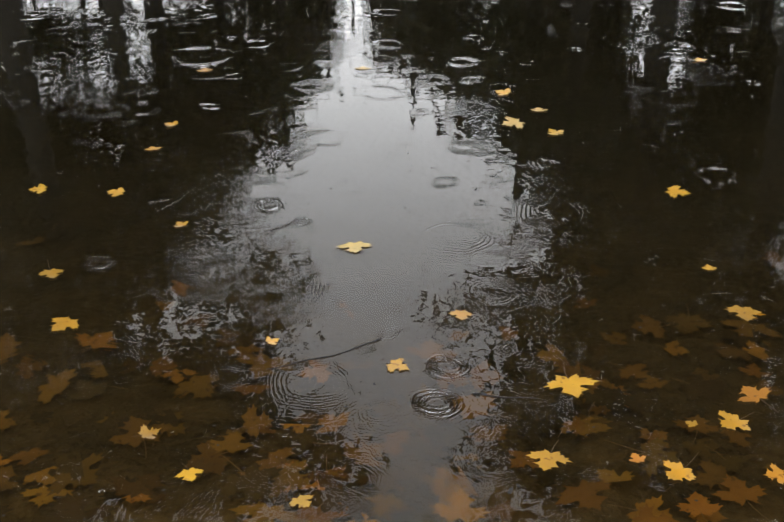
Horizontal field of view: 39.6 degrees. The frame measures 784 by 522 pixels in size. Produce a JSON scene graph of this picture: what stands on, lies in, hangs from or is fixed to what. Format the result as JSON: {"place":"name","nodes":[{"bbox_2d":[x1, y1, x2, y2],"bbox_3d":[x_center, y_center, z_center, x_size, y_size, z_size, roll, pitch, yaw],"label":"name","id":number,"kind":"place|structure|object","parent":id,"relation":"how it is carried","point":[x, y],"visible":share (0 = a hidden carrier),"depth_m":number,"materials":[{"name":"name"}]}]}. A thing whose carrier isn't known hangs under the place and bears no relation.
{"place":"outdoors","nodes":[
{"label":"outdoors","id":0,"kind":"place"},
{"bbox_2d":[0,0,783,521],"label":"pond water","id":1,"kind":"structure","parent":0,"point":[288,156],"depth_m":3.25,"materials":[{"name":"black liquid"}]},
{"bbox_2d":[28,183,46,193],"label":"floating leaf","id":2,"kind":"object","parent":1,"relation":"on","point":[40,188],"visible":1,"depth_m":3.69,"materials":[{"name":"yellow"}]},
{"bbox_2d":[38,260,64,277],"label":"floating leaf","id":3,"kind":"object","parent":1,"relation":"on","point":[51,273],"visible":1,"depth_m":3.16,"materials":[{"name":"yellow"}]},
{"bbox_2d":[50,316,79,330],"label":"floating leaf","id":4,"kind":"object","parent":1,"relation":"on","point":[62,323],"visible":1,"depth_m":2.91,"materials":[{"name":"yellow"}]},
{"bbox_2d":[107,187,124,196],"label":"floating leaf","id":5,"kind":"object","parent":1,"relation":"on","point":[119,191],"visible":1,"depth_m":3.67,"materials":[{"name":"yellow plant"}]},
{"bbox_2d":[139,424,160,438],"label":"floating leaf","id":6,"kind":"object","parent":1,"relation":"on","point":[144,432],"visible":1,"depth_m":2.49,"materials":[{"name":"yellow plant"}]},
{"bbox_2d":[165,121,177,125],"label":"floating leaf","id":7,"kind":"object","parent":1,"relation":"on","point":[172,124],"visible":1,"depth_m":4.24,"materials":[{"name":"yellow"}]},
{"bbox_2d":[174,221,187,226],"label":"floating leaf","id":8,"kind":"object","parent":1,"relation":"on","point":[179,224],"visible":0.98,"depth_m":3.45,"materials":[{"name":"yellow"}]},
{"bbox_2d":[175,463,203,480],"bbox_3d":[-0.447,0.460,2.365,0.065,0.002,0.050,13,31,23],"label":"floating leaf","id":9,"kind":"object","parent":1,"relation":"on","point":[189,474],"visible":1,"depth_m":2.36,"materials":[{"name":"yellow plant"}]},
{"bbox_2d":[196,68,212,71],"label":"floating leaf","id":10,"kind":"object","parent":1,"relation":"on","point":[204,69],"visible":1,"depth_m":4.82,"materials":[{"name":"yellow"}]},
{"bbox_2d":[265,336,278,344],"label":"floating leaf","id":11,"kind":"object","parent":1,"relation":"on","point":[269,340],"visible":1,"depth_m":2.84,"materials":[{"name":"yellow"}]},
{"bbox_2d":[289,494,313,507],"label":"floating leaf","id":12,"kind":"object","parent":1,"relation":"on","point":[302,501],"visible":1,"depth_m":2.28,"materials":[{"name":"yellow plant"}]},
{"bbox_2d":[270,338,380,368],"bbox_3d":[-0.168,0.241,2.780,0.317,0.007,0.020,-13,31,-24],"label":"floating twig","id":13,"kind":"object","parent":1,"relation":"on","point":[378,339],"visible":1,"depth_m":2.78,"materials":[{"name":"brown wood"}]},
{"bbox_2d":[335,241,370,252],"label":"floating leaf","id":14,"kind":"object","parent":1,"relation":"on","point":[355,247],"visible":1,"depth_m":3.31,"materials":[{"name":"yellow plant"}]},
{"bbox_2d":[0,27,765,520],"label":"debris specks","id":15,"kind":"object","parent":1,"relation":"on","point":[360,381],"visible":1,"depth_m":2.67,"materials":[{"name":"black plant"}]},
{"bbox_2d":[386,358,409,371],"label":"floating leaf","id":16,"kind":"object","parent":1,"relation":"on","point":[396,364],"visible":1,"depth_m":2.73,"materials":[{"name":"yellow"}]},
{"bbox_2d":[448,302,472,319],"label":"floating leaf","id":17,"kind":"object","parent":1,"relation":"on","point":[461,315],"visible":1,"depth_m":2.96,"materials":[{"name":"yellow"}]},
{"bbox_2d":[496,88,511,95],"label":"floating leaf","id":18,"kind":"object","parent":1,"relation":"on","point":[505,91],"visible":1,"depth_m":4.56,"materials":[{"name":"yellow plant"}]},
{"bbox_2d":[472,392,538,398],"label":"floating twig","id":19,"kind":"object","parent":1,"relation":"on","point":[474,393],"visible":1,"depth_m":2.62,"materials":[{"name":"brown wood"}]},
{"bbox_2d":[501,116,522,128],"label":"floating leaf","id":20,"kind":"object","parent":1,"relation":"on","point":[513,121],"visible":1,"depth_m":4.24,"materials":[{"name":"yellow plant"}]},
{"bbox_2d":[530,107,547,110],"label":"floating leaf","id":21,"kind":"object","parent":1,"relation":"on","point":[537,109],"visible":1,"depth_m":4.37,"materials":[{"name":"yellow plant"}]},
{"bbox_2d":[526,440,570,470],"bbox_3d":[0.354,0.433,2.414,0.099,0.002,0.081,-15,31,-26],"label":"floating leaf","id":22,"kind":"object","parent":1,"relation":"on","point":[548,459],"visible":1,"depth_m":2.41,"materials":[{"name":"yellow plant"}]},
{"bbox_2d":[548,129,563,134],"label":"floating leaf","id":23,"kind":"object","parent":1,"relation":"on","point":[554,132],"visible":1,"depth_m":4.15,"materials":[{"name":"yellow plant"}]},
{"bbox_2d":[545,367,597,397],"bbox_3d":[0.441,0.300,2.664,0.105,0.003,0.113,18,33,30],"label":"floating leaf","id":24,"kind":"object","parent":1,"relation":"on","point":[571,384],"visible":1,"depth_m":2.66,"materials":[{"name":"yellow"}]},
{"bbox_2d":[629,453,646,466],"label":"floating leaf","id":25,"kind":"object","parent":1,"relation":"on","point":[636,458],"visible":1,"depth_m":2.41,"materials":[{"name":"orange plant"}]},
{"bbox_2d":[666,185,689,197],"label":"floating leaf","id":26,"kind":"object","parent":1,"relation":"on","point":[674,191],"visible":1,"depth_m":3.67,"materials":[{"name":"yellow"}]},
{"bbox_2d":[663,452,698,480],"bbox_3d":[0.631,0.447,2.372,0.079,0.016,0.090,4,28,7],"label":"floating leaf","id":27,"kind":"object","parent":1,"relation":"on","point":[678,471],"visible":1,"depth_m":2.37,"materials":[{"name":"yellow plant"}]},
{"bbox_2d":[685,420,697,426],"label":"floating leaf","id":28,"kind":"object","parent":1,"relation":"on","point":[693,423],"visible":1,"depth_m":2.52,"materials":[{"name":"yellow"}]},
{"bbox_2d":[702,264,716,273],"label":"floating leaf","id":29,"kind":"object","parent":1,"relation":"on","point":[709,267],"visible":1,"depth_m":3.19,"materials":[{"name":"yellow"}]},
{"bbox_2d":[718,410,751,429],"bbox_3d":[0.797,0.368,2.527,0.081,0.012,0.074,8,29,15],"label":"floating leaf","id":30,"kind":"object","parent":1,"relation":"on","point":[731,421],"visible":0.98,"depth_m":2.53,"materials":[{"name":"yellow"}]},
{"bbox_2d":[726,302,760,320],"bbox_3d":[0.961,0.138,2.969,0.081,0.007,0.093,-20,34,-33],"label":"floating leaf","id":31,"kind":"object","parent":1,"relation":"on","point":[746,313],"visible":1,"depth_m":2.97,"materials":[{"name":"yellow"}]},
{"bbox_2d":[737,386,775,410],"bbox_3d":[0.884,0.326,2.617,0.098,0.003,0.099,11,30,20],"label":"floating leaf","id":32,"kind":"object","parent":1,"relation":"on","point":[753,394],"visible":1,"depth_m":2.63,"materials":[{"name":"orange plant"}]},
{"bbox_2d":[764,463,783,483],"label":"floating leaf","id":33,"kind":"object","parent":1,"relation":"on","point":[777,472],"visible":1,"depth_m":2.36,"materials":[{"name":"yellow"}]}
]}

